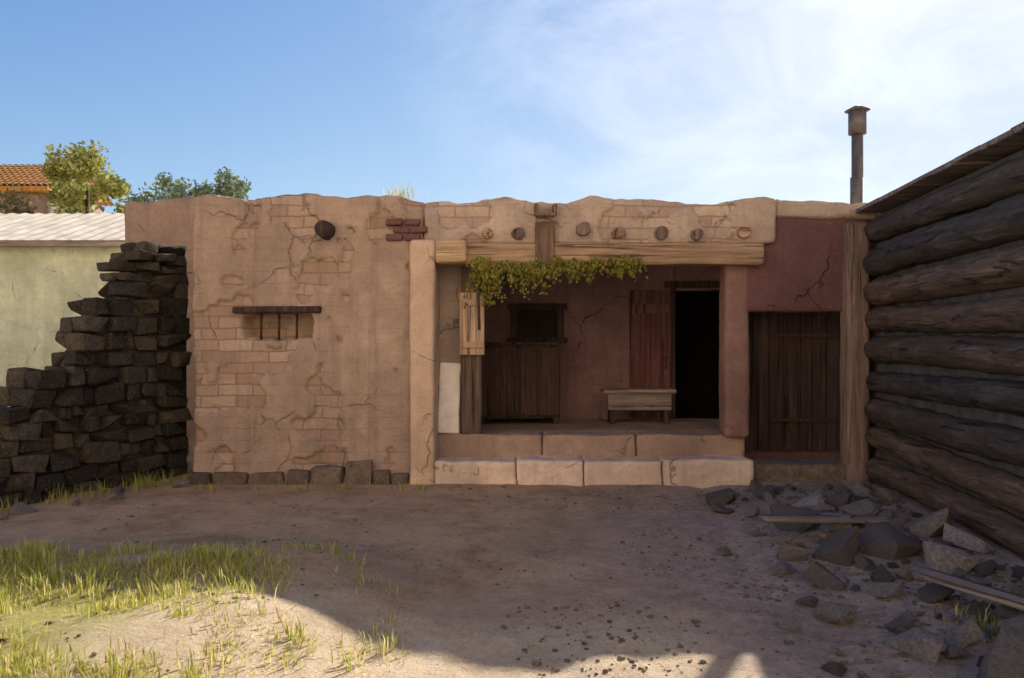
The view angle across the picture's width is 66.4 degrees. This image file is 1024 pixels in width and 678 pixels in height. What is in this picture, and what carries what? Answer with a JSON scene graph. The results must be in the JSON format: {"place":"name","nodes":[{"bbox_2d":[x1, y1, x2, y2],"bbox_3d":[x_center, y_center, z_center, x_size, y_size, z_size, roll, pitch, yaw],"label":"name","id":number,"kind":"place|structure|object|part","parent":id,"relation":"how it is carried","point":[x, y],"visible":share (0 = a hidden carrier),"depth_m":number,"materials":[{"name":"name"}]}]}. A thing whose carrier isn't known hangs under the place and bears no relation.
{"place":"outdoors","nodes":[
{"label":"outdoors","id":0,"kind":"place"},
{"bbox_2d":[439,362,460,433],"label":"stone slab","id":1,"kind":"structure","parent":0,"point":[449,392],"depth_m":9.04,"materials":[{"name":"stone"}]},
{"bbox_2d":[0,452,1023,677],"bbox_3d":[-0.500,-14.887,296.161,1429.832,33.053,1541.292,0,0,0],"label":"ground","id":2,"kind":"structure","parent":0,"point":[341,603],"depth_m":4.85,"materials":[{"name":"soil"}]},
{"bbox_2d":[0,514,8,519],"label":"stone","id":3,"kind":"object","parent":2,"relation":"on","point":[3,517],"visible":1,"depth_m":6.90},
{"bbox_2d":[8,502,38,515],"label":"stone","id":4,"kind":"object","parent":2,"relation":"on","point":[19,508],"visible":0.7,"depth_m":7.09,"materials":[{"name":"stone"}]},
{"bbox_2d":[0,185,71,213],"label":"tree","id":5,"kind":"object","parent":2,"relation":"on","point":[8,203],"visible":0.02,"depth_m":24.13,"materials":[{"name":"green plant"}]},
{"bbox_2d":[0,164,114,213],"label":"tiled house","id":6,"kind":"structure","parent":2,"relation":"on","point":[11,175],"depth_m":30.89,"materials":[{"name":"orange tile"}]},
{"bbox_2d":[0,213,125,406],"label":"pale house","id":7,"kind":"structure","parent":2,"relation":"on","point":[48,267],"depth_m":16.00,"materials":[{"name":"paint"}]},
{"bbox_2d":[57,206,89,213],"bbox_3d":[-12.671,-1.295,24.663,3.688,5.551,3.717,0,0,0],"label":"tree","id":8,"kind":"object","parent":2,"relation":"on","point":[83,209],"depth_m":23.84,"materials":[{"name":"green plant"}]},
{"bbox_2d":[72,498,79,505],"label":"stone","id":9,"kind":"object","parent":2,"relation":"on","point":[76,502],"visible":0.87,"depth_m":7.46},
{"bbox_2d":[41,139,131,213],"bbox_3d":[-14.218,-2.607,26.012,3.723,8.027,2.683,0,0,34],"label":"tree","id":10,"kind":"object","parent":2,"relation":"on","point":[79,166],"visible":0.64,"depth_m":25.39,"materials":[{"name":"green plant"}]},
{"bbox_2d":[0,241,193,507],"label":"stone wall","id":11,"kind":"structure","parent":2,"relation":"on","point":[102,397],"depth_m":8.45,"materials":[{"name":"stone"}]},
{"bbox_2d":[104,493,123,500],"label":"stone","id":12,"kind":"object","parent":2,"relation":"on","point":[114,496],"visible":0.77,"depth_m":7.71,"materials":[{"name":"stone"}]},
{"bbox_2d":[114,486,124,492],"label":"stone","id":13,"kind":"object","parent":2,"relation":"on","point":[119,489],"visible":0.82,"depth_m":8.10,"materials":[{"name":"stone"}]},
{"bbox_2d":[123,172,212,202],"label":"tree","id":14,"kind":"object","parent":2,"relation":"on","point":[178,190],"visible":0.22,"depth_m":61.12,"materials":[{"name":"green plant"}]},
{"bbox_2d":[171,479,189,487],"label":"stone","id":15,"kind":"object","parent":2,"relation":"on","point":[185,483],"visible":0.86,"depth_m":8.41,"materials":[{"name":"stone"}]},
{"bbox_2d":[192,166,251,198],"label":"tree","id":16,"kind":"object","parent":2,"relation":"on","point":[236,189],"visible":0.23,"depth_m":62.61,"materials":[{"name":"green plant"}]},
{"bbox_2d":[125,105,882,487],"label":"earth house","id":17,"kind":"structure","parent":2,"relation":"on","point":[329,333],"depth_m":8.73,"materials":[{"name":"paint"}]},
{"bbox_2d":[383,180,428,200],"bbox_3d":[-1.280,-1.708,8.989,0.648,0.237,0.334,0,0,0],"label":"weed","id":18,"kind":"object","parent":17,"relation":"on","point":[400,193],"visible":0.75,"depth_m":8.94,"materials":[{"name":"green plant"}]},
{"bbox_2d":[482,342,562,423],"bbox_3d":[0.100,0.570,10.310,1.120,1.060,0.620,0,0,0],"label":"cupboard","id":19,"kind":"object","parent":17,"relation":"on","point":[520,379],"visible":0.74,"depth_m":10.03,"materials":[{"name":"brown wood"}]},
{"bbox_3d":[-0.155,0.550,10.029,0.490,0.860,0.057,0,0,0],"label":"door","id":20,"kind":"part","parent":19,"relation":"part of","materials":[{"name":"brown wood"}]},
{"bbox_3d":[0.360,0.550,10.029,0.490,0.860,0.057,0,0,0],"label":"door","id":21,"kind":"part","parent":19,"relation":"part of","materials":[{"name":"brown wood"}]},
{"bbox_2d":[508,303,566,342],"bbox_3d":[0.350,-0.215,10.770,0.820,0.550,0.100,0,0,0],"label":"porch window","id":22,"kind":"structure","parent":17,"relation":"in","point":[530,322],"depth_m":10.78,"materials":[{"name":"brown wood"}]},
{"bbox_2d":[463,255,647,329],"bbox_3d":[0.475,-0.515,8.617,2.038,0.831,0.318,0,0,0],"label":"vine","id":23,"kind":"object","parent":17,"relation":"attached to","point":[486,273],"visible":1,"depth_m":8.59,"materials":[{"name":"green plant"}]},
{"bbox_2d":[600,388,675,423],"bbox_3d":[1.650,0.875,10.260,0.940,0.450,0.360,0,0,0],"label":"bench","id":24,"kind":"object","parent":17,"relation":"on","point":[639,399],"visible":1,"depth_m":10.10,"materials":[{"name":"brown wood"}]},
{"bbox_2d":[630,290,670,417],"bbox_3d":[1.898,0.205,10.713,0.555,1.750,0.104,0,0,0],"label":"door leaf","id":25,"kind":"structure","parent":17,"relation":"in","point":[650,310],"depth_m":10.72,"materials":[{"name":"wood"}]},
{"bbox_2d":[745,312,840,449],"bbox_3d":[3.299,0.495,9.270,1.198,1.650,0.120,0,0,0],"label":"plank door","id":26,"kind":"structure","parent":17,"relation":"in","point":[795,386],"depth_m":9.27,"materials":[{"name":"brown wood"}]},
{"bbox_2d":[0,485,1023,677],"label":"pebbles","id":27,"kind":"object","parent":2,"relation":"on","point":[862,674],"visible":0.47,"depth_m":4.92,"materials":[{"name":"stone"}]},
{"bbox_2d":[705,488,735,507],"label":"stone","id":28,"kind":"object","parent":2,"relation":"on","point":[722,497],"visible":0.77,"depth_m":7.52,"materials":[{"name":"stone"}]},
{"bbox_2d":[711,502,734,513],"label":"stone","id":29,"kind":"object","parent":2,"relation":"on","point":[719,508],"visible":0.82,"depth_m":7.21,"materials":[{"name":"stone"}]},
{"bbox_2d":[716,546,732,555],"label":"stone","id":30,"kind":"object","parent":2,"relation":"on","point":[723,551],"visible":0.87,"depth_m":5.86,"materials":[{"name":"stone"}]},
{"bbox_2d":[744,507,758,516],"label":"stone","id":31,"kind":"object","parent":2,"relation":"on","point":[752,511],"visible":0.96,"depth_m":7.00,"materials":[{"name":"stone"}]},
{"bbox_2d":[748,480,761,491],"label":"stone","id":32,"kind":"object","parent":2,"relation":"on","point":[754,485],"visible":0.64,"depth_m":8.15,"materials":[{"name":"stone"}]},
{"bbox_2d":[751,527,760,536],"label":"stone","id":33,"kind":"object","parent":2,"relation":"on","point":[756,533],"visible":0.99,"depth_m":6.32,"materials":[{"name":"stone"}]},
{"bbox_2d":[752,485,774,499],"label":"stone","id":34,"kind":"object","parent":2,"relation":"on","point":[758,493],"visible":0.74,"depth_m":7.75,"materials":[{"name":"stone"}]},
{"bbox_2d":[763,492,775,502],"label":"stone","id":35,"kind":"object","parent":2,"relation":"on","point":[768,497],"visible":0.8,"depth_m":7.58,"materials":[{"name":"stone"}]},
{"bbox_2d":[775,486,784,491],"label":"stone","id":36,"kind":"object","parent":2,"relation":"on","point":[781,488],"visible":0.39,"depth_m":8.04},
{"bbox_2d":[768,561,796,575],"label":"stone","id":37,"kind":"object","parent":2,"relation":"on","point":[783,568],"visible":0.89,"depth_m":5.34,"materials":[{"name":"stone"}]},
{"bbox_2d":[783,487,791,494],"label":"stone","id":38,"kind":"object","parent":2,"relation":"on","point":[786,491],"visible":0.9,"depth_m":7.87,"materials":[{"name":"stone"}]},
{"bbox_2d":[778,615,801,633],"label":"stone","id":39,"kind":"object","parent":2,"relation":"on","point":[790,624],"visible":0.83,"depth_m":4.36,"materials":[{"name":"stone"}]},
{"bbox_2d":[785,483,796,489],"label":"stone","id":40,"kind":"object","parent":2,"relation":"on","point":[791,487],"visible":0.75,"depth_m":8.16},
{"bbox_2d":[776,544,809,561],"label":"stone","id":41,"kind":"object","parent":2,"relation":"on","point":[786,553],"visible":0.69,"depth_m":5.62,"materials":[{"name":"stone"}]},
{"bbox_2d":[770,504,818,531],"bbox_3d":[2.384,1.531,6.577,0.343,0.233,0.319,-9,20,-8],"label":"stone","id":42,"kind":"object","parent":2,"relation":"on","point":[778,509],"visible":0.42,"depth_m":6.51,"materials":[{"name":"stone"}]},
{"bbox_2d":[796,542,805,547],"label":"stone","id":43,"kind":"object","parent":2,"relation":"on","point":[800,544],"visible":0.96,"depth_m":5.95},
{"bbox_2d":[799,493,807,499],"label":"stone","id":44,"kind":"object","parent":2,"relation":"on","point":[802,495],"visible":0.4,"depth_m":7.59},
{"bbox_2d":[795,595,818,606],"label":"stone","id":45,"kind":"object","parent":2,"relation":"on","point":[811,600],"visible":1,"depth_m":4.70,"materials":[{"name":"stone"}]},
{"bbox_2d":[791,492,824,509],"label":"stone","id":46,"kind":"object","parent":2,"relation":"on","point":[814,499],"visible":0.56,"depth_m":7.19,"materials":[{"name":"stone"}]},
{"bbox_2d":[802,505,819,514],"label":"stone","id":47,"kind":"object","parent":2,"relation":"on","point":[812,507],"visible":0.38,"depth_m":6.74,"materials":[{"name":"stone"}]},
{"bbox_2d":[811,537,820,543],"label":"stone","id":48,"kind":"object","parent":2,"relation":"on","point":[816,540],"visible":0.91,"depth_m":6.06,"materials":[{"name":"stone"}]},
{"bbox_2d":[813,490,827,497],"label":"stone","id":49,"kind":"object","parent":2,"relation":"on","point":[823,494],"visible":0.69,"depth_m":7.71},
{"bbox_2d":[757,514,891,523],"bbox_3d":[2.549,1.451,6.299,1.298,0.037,0.146,5,2,-20],"label":"board","id":50,"kind":"object","parent":2,"relation":"on","point":[770,518],"visible":0.88,"depth_m":6.23,"materials":[{"name":"wood"}]},
{"bbox_2d":[803,561,845,590],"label":"stone","id":51,"kind":"object","parent":2,"relation":"on","point":[819,575],"visible":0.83,"depth_m":5.04,"materials":[{"name":"stone"}]},
{"bbox_2d":[822,483,833,490],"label":"stone","id":52,"kind":"object","parent":2,"relation":"on","point":[827,486],"visible":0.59,"depth_m":8.07,"materials":[{"name":"stone"}]},
{"bbox_2d":[819,502,837,512],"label":"stone","id":53,"kind":"object","parent":2,"relation":"on","point":[830,508],"visible":0.8,"depth_m":7.01,"materials":[{"name":"stone"}]},
{"bbox_2d":[820,661,846,676],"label":"stone","id":54,"kind":"object","parent":2,"relation":"on","point":[836,668],"visible":1,"depth_m":3.81,"materials":[{"name":"stone"}]},
{"bbox_2d":[813,601,857,625],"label":"stone","id":55,"kind":"object","parent":2,"relation":"on","point":[836,613],"visible":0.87,"depth_m":4.43,"materials":[{"name":"stone"}]},
{"bbox_2d":[812,525,859,566],"bbox_3d":[2.375,1.530,5.658,0.348,0.172,0.260,-28,-5,-37],"label":"stone","id":56,"kind":"object","parent":2,"relation":"on","point":[839,547],"visible":0.88,"depth_m":5.58,"materials":[{"name":"stone"}]},
{"bbox_2d":[819,512,854,531],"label":"stone","id":57,"kind":"object","parent":2,"relation":"on","point":[827,527],"visible":0.55,"depth_m":6.37,"materials":[{"name":"stone"}]},
{"bbox_2d":[824,492,851,506],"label":"stone","id":58,"kind":"object","parent":2,"relation":"on","point":[841,499],"visible":0.68,"depth_m":7.30,"materials":[{"name":"stone"}]},
{"bbox_2d":[841,480,854,491],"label":"stone","id":59,"kind":"object","parent":2,"relation":"on","point":[849,484],"visible":0.75,"depth_m":8.07,"materials":[{"name":"stone"}]},
{"bbox_2d":[850,584,859,590],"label":"stone","id":60,"kind":"object","parent":2,"relation":"on","point":[854,587],"visible":1,"depth_m":4.96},
{"bbox_2d":[854,495,862,499],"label":"stone","id":61,"kind":"object","parent":2,"relation":"on","point":[858,497],"visible":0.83,"depth_m":7.52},
{"bbox_2d":[842,498,878,515],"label":"stone","id":62,"kind":"object","parent":2,"relation":"on","point":[866,507],"visible":0.61,"depth_m":6.83,"materials":[{"name":"stone"}]},
{"bbox_2d":[853,482,871,494],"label":"stone","id":63,"kind":"object","parent":2,"relation":"on","point":[858,488],"visible":0.62,"depth_m":7.82,"materials":[{"name":"stone"}]},
{"bbox_2d":[854,553,876,570],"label":"stone","id":64,"kind":"object","parent":2,"relation":"on","point":[865,563],"visible":0.83,"depth_m":5.39,"materials":[{"name":"stone"}]},
{"bbox_2d":[860,493,872,498],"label":"stone","id":65,"kind":"object","parent":2,"relation":"on","point":[864,495],"visible":0.4,"depth_m":7.55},
{"bbox_2d":[860,480,872,486],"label":"stone","id":66,"kind":"object","parent":2,"relation":"on","point":[865,482],"visible":0.24,"depth_m":8.16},
{"bbox_2d":[863,520,871,530],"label":"stone","id":67,"kind":"object","parent":2,"relation":"on","point":[868,524],"visible":0.14,"depth_m":6.13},
{"bbox_2d":[863,483,874,492],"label":"stone","id":68,"kind":"object","parent":2,"relation":"on","point":[869,487],"visible":0.33,"depth_m":7.94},
{"bbox_2d":[869,495,886,503],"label":"stone","id":69,"kind":"object","parent":2,"relation":"on","point":[874,499],"visible":0.84,"depth_m":7.35,"materials":[{"name":"stone"}]},
{"bbox_2d":[859,581,903,597],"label":"stone","id":70,"kind":"object","parent":2,"relation":"on","point":[882,589],"visible":0.97,"depth_m":4.84,"materials":[{"name":"stone"}]},
{"bbox_2d":[870,564,894,581],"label":"stone","id":71,"kind":"object","parent":2,"relation":"on","point":[881,573],"visible":0.71,"depth_m":5.14,"materials":[{"name":"stone"}]},
{"bbox_2d":[872,487,899,503],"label":"stone","id":72,"kind":"object","parent":2,"relation":"on","point":[890,496],"visible":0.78,"depth_m":7.39,"materials":[{"name":"stone"}]},
{"bbox_2d":[878,508,894,518],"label":"stone","id":73,"kind":"object","parent":2,"relation":"on","point":[890,513],"visible":0.47,"depth_m":6.65,"materials":[{"name":"stone"}]},
{"bbox_2d":[857,521,922,560],"bbox_3d":[2.738,1.513,5.741,0.315,0.227,0.368,7,16,-32],"label":"stone","id":74,"kind":"object","parent":2,"relation":"on","point":[884,540],"visible":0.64,"depth_m":5.65,"materials":[{"name":"stone"}]},
{"bbox_2d":[887,562,899,567],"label":"stone","id":75,"kind":"object","parent":2,"relation":"on","point":[892,564],"visible":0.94,"depth_m":5.39,"materials":[{"name":"stone"}]},
{"bbox_2d":[889,513,911,529],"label":"stone","id":76,"kind":"object","parent":2,"relation":"on","point":[899,522],"visible":0.54,"depth_m":6.30,"materials":[{"name":"stone"}]},
{"bbox_2d":[884,615,917,632],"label":"stone","id":77,"kind":"object","parent":2,"relation":"on","point":[903,621],"visible":0.58,"depth_m":4.27,"materials":[{"name":"stone"}]},
{"bbox_2d":[895,626,907,635],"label":"stone","id":78,"kind":"object","parent":2,"relation":"on","point":[899,630],"visible":0.37,"depth_m":4.17,"materials":[{"name":"stone"}]},
{"bbox_2d":[894,569,914,579],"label":"stone","id":79,"kind":"object","parent":2,"relation":"on","point":[903,574],"visible":0.81,"depth_m":5.14,"materials":[{"name":"stone"}]},
{"bbox_2d":[900,557,910,563],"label":"stone","id":80,"kind":"object","parent":2,"relation":"on","point":[905,560],"visible":1,"depth_m":5.47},
{"bbox_2d":[898,608,918,621],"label":"stone","id":81,"kind":"object","parent":2,"relation":"on","point":[909,614],"visible":0.58,"depth_m":4.42,"materials":[{"name":"stone"}]},
{"bbox_2d":[879,627,943,663],"bbox_3d":[2.039,1.559,3.999,0.266,0.183,0.202,20,-1,28],"label":"stone","id":82,"kind":"object","parent":2,"relation":"on","point":[921,644],"visible":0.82,"depth_m":3.95,"materials":[{"name":"stone"}]},
{"bbox_2d":[909,534,919,540],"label":"stone","id":83,"kind":"object","parent":2,"relation":"on","point":[915,537],"visible":0.5,"depth_m":5.97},
{"bbox_2d":[910,512,922,517],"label":"stone","id":84,"kind":"object","parent":2,"relation":"on","point":[915,514],"visible":0.94,"depth_m":6.78,"materials":[{"name":"stone"}]},
{"bbox_2d":[915,549,923,555],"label":"stone","id":85,"kind":"object","parent":2,"relation":"on","point":[920,552],"visible":0.48,"depth_m":5.63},
{"bbox_2d":[902,508,953,537],"bbox_3d":[3.284,1.484,6.151,0.366,0.182,0.274,-28,-20,12],"label":"stone","id":86,"kind":"object","parent":2,"relation":"on","point":[931,525],"visible":0.61,"depth_m":6.05,"materials":[{"name":"stone"}]},
{"bbox_2d":[917,582,954,603],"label":"stone","id":87,"kind":"object","parent":2,"relation":"on","point":[931,593],"visible":0.76,"depth_m":4.70,"materials":[{"name":"stone"}]},
{"bbox_2d":[935,613,941,618],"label":"stone","id":88,"kind":"object","parent":2,"relation":"on","point":[938,616],"visible":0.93,"depth_m":4.40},
{"bbox_2d":[855,121,1023,557],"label":"log shed","id":89,"kind":"structure","parent":2,"relation":"on","point":[943,266],"depth_m":6.50,"materials":[{"name":"wood"}]},
{"bbox_2d":[931,539,953,546],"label":"stone","id":90,"kind":"object","parent":2,"relation":"on","point":[943,542],"visible":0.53,"depth_m":5.73,"materials":[{"name":"stone"}]},
{"bbox_2d":[923,541,980,573],"bbox_3d":[2.974,1.519,5.323,0.294,0.200,0.274,3,16,-21],"label":"stone","id":91,"kind":"object","parent":2,"relation":"on","point":[944,558],"visible":0.64,"depth_m":5.26,"materials":[{"name":"stone"}]},
{"bbox_2d":[944,645,970,657],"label":"stone","id":92,"kind":"object","parent":2,"relation":"on","point":[952,651],"visible":1,"depth_m":3.90,"materials":[{"name":"stone"}]},
{"bbox_2d":[951,567,968,578],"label":"stone","id":93,"kind":"object","parent":2,"relation":"on","point":[959,572],"visible":0.74,"depth_m":5.08,"materials":[{"name":"stone"}]},
{"bbox_2d":[940,618,983,647],"bbox_3d":[2.337,1.554,4.085,0.184,0.104,0.151,-26,-27,-2],"label":"stone","id":94,"kind":"object","parent":2,"relation":"on","point":[963,634],"visible":0.82,"depth_m":4.03,"materials":[{"name":"stone"}]},
{"bbox_2d":[950,614,982,625],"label":"stone","id":95,"kind":"object","parent":2,"relation":"on","point":[962,618],"visible":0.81,"depth_m":4.29,"materials":[{"name":"stone"}]},
{"bbox_2d":[956,670,977,677],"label":"stone","id":96,"kind":"object","parent":2,"relation":"on","point":[961,674],"visible":1,"depth_m":3.55,"materials":[{"name":"stone"}]},
{"bbox_2d":[943,523,994,553],"bbox_3d":[3.404,1.500,5.797,0.250,0.140,0.325,23,-6,-29],"label":"stone","id":97,"kind":"object","parent":2,"relation":"on","point":[957,537],"visible":0.87,"depth_m":5.72,"materials":[{"name":"stone"}]},
{"bbox_2d":[965,574,991,585],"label":"stone","id":98,"kind":"object","parent":2,"relation":"on","point":[982,581],"visible":0.55,"depth_m":4.93,"materials":[{"name":"stone"}]},
{"bbox_2d":[966,600,992,623],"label":"stone","id":99,"kind":"object","parent":2,"relation":"on","point":[975,607],"visible":0.69,"depth_m":4.41,"materials":[{"name":"stone"}]},
{"bbox_2d":[977,656,983,666],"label":"stone","id":100,"kind":"object","parent":2,"relation":"on","point":[980,659],"visible":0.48,"depth_m":3.83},
{"bbox_2d":[978,572,986,577],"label":"stone","id":101,"kind":"object","parent":2,"relation":"on","point":[981,575],"visible":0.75,"depth_m":5.09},
{"bbox_2d":[973,559,997,575],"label":"stone","id":102,"kind":"object","parent":2,"relation":"on","point":[988,567],"visible":0.84,"depth_m":5.17,"materials":[{"name":"stone"}]},
{"bbox_2d":[979,602,994,608],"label":"stone","id":103,"kind":"object","parent":2,"relation":"on","point":[991,605],"visible":0.38,"depth_m":4.52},
{"bbox_2d":[976,627,1023,677],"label":"stone","id":104,"kind":"object","parent":2,"relation":"on","point":[1003,657],"visible":0.99,"depth_m":3.63,"materials":[{"name":"stone"}]},
{"bbox_2d":[996,564,1006,570],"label":"stone","id":105,"kind":"object","parent":2,"relation":"on","point":[1000,567],"visible":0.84,"depth_m":5.25,"materials":[{"name":"stone"}]},
{"bbox_2d":[992,605,1019,620],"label":"stone","id":106,"kind":"object","parent":2,"relation":"on","point":[1009,612],"visible":0.32,"depth_m":4.28,"materials":[{"name":"stone"}]},
{"bbox_2d":[996,614,1023,640],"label":"stone","id":107,"kind":"object","parent":2,"relation":"on","point":[1014,625],"visible":0.58,"depth_m":3.97,"materials":[{"name":"stone"}]},
{"bbox_2d":[919,568,1023,610],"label":"board","id":108,"kind":"object","parent":107,"relation":"on","point":[1016,601],"visible":1,"depth_m":4.46,"materials":[{"name":"wood"}]},
{"bbox_2d":[1001,584,1023,596],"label":"stone","id":109,"kind":"object","parent":2,"relation":"on","point":[1011,588],"visible":0.38,"depth_m":4.67,"materials":[{"name":"stone"}]},
{"bbox_2d":[1011,565,1023,579],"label":"stone","id":110,"kind":"object","parent":2,"relation":"on","point":[1018,573],"visible":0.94,"depth_m":5.07,"materials":[{"name":"stone"}]},
{"bbox_2d":[0,465,1023,677],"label":"grass","id":111,"kind":"structure","parent":0,"point":[24,553],"depth_m":4.23,"materials":[{"name":"plant"}]},
{"bbox_2d":[0,0,1023,213],"label":"sky","id":112,"kind":"structure","parent":0,"point":[693,102],"materials":[{"name":"blue"}]}
]}

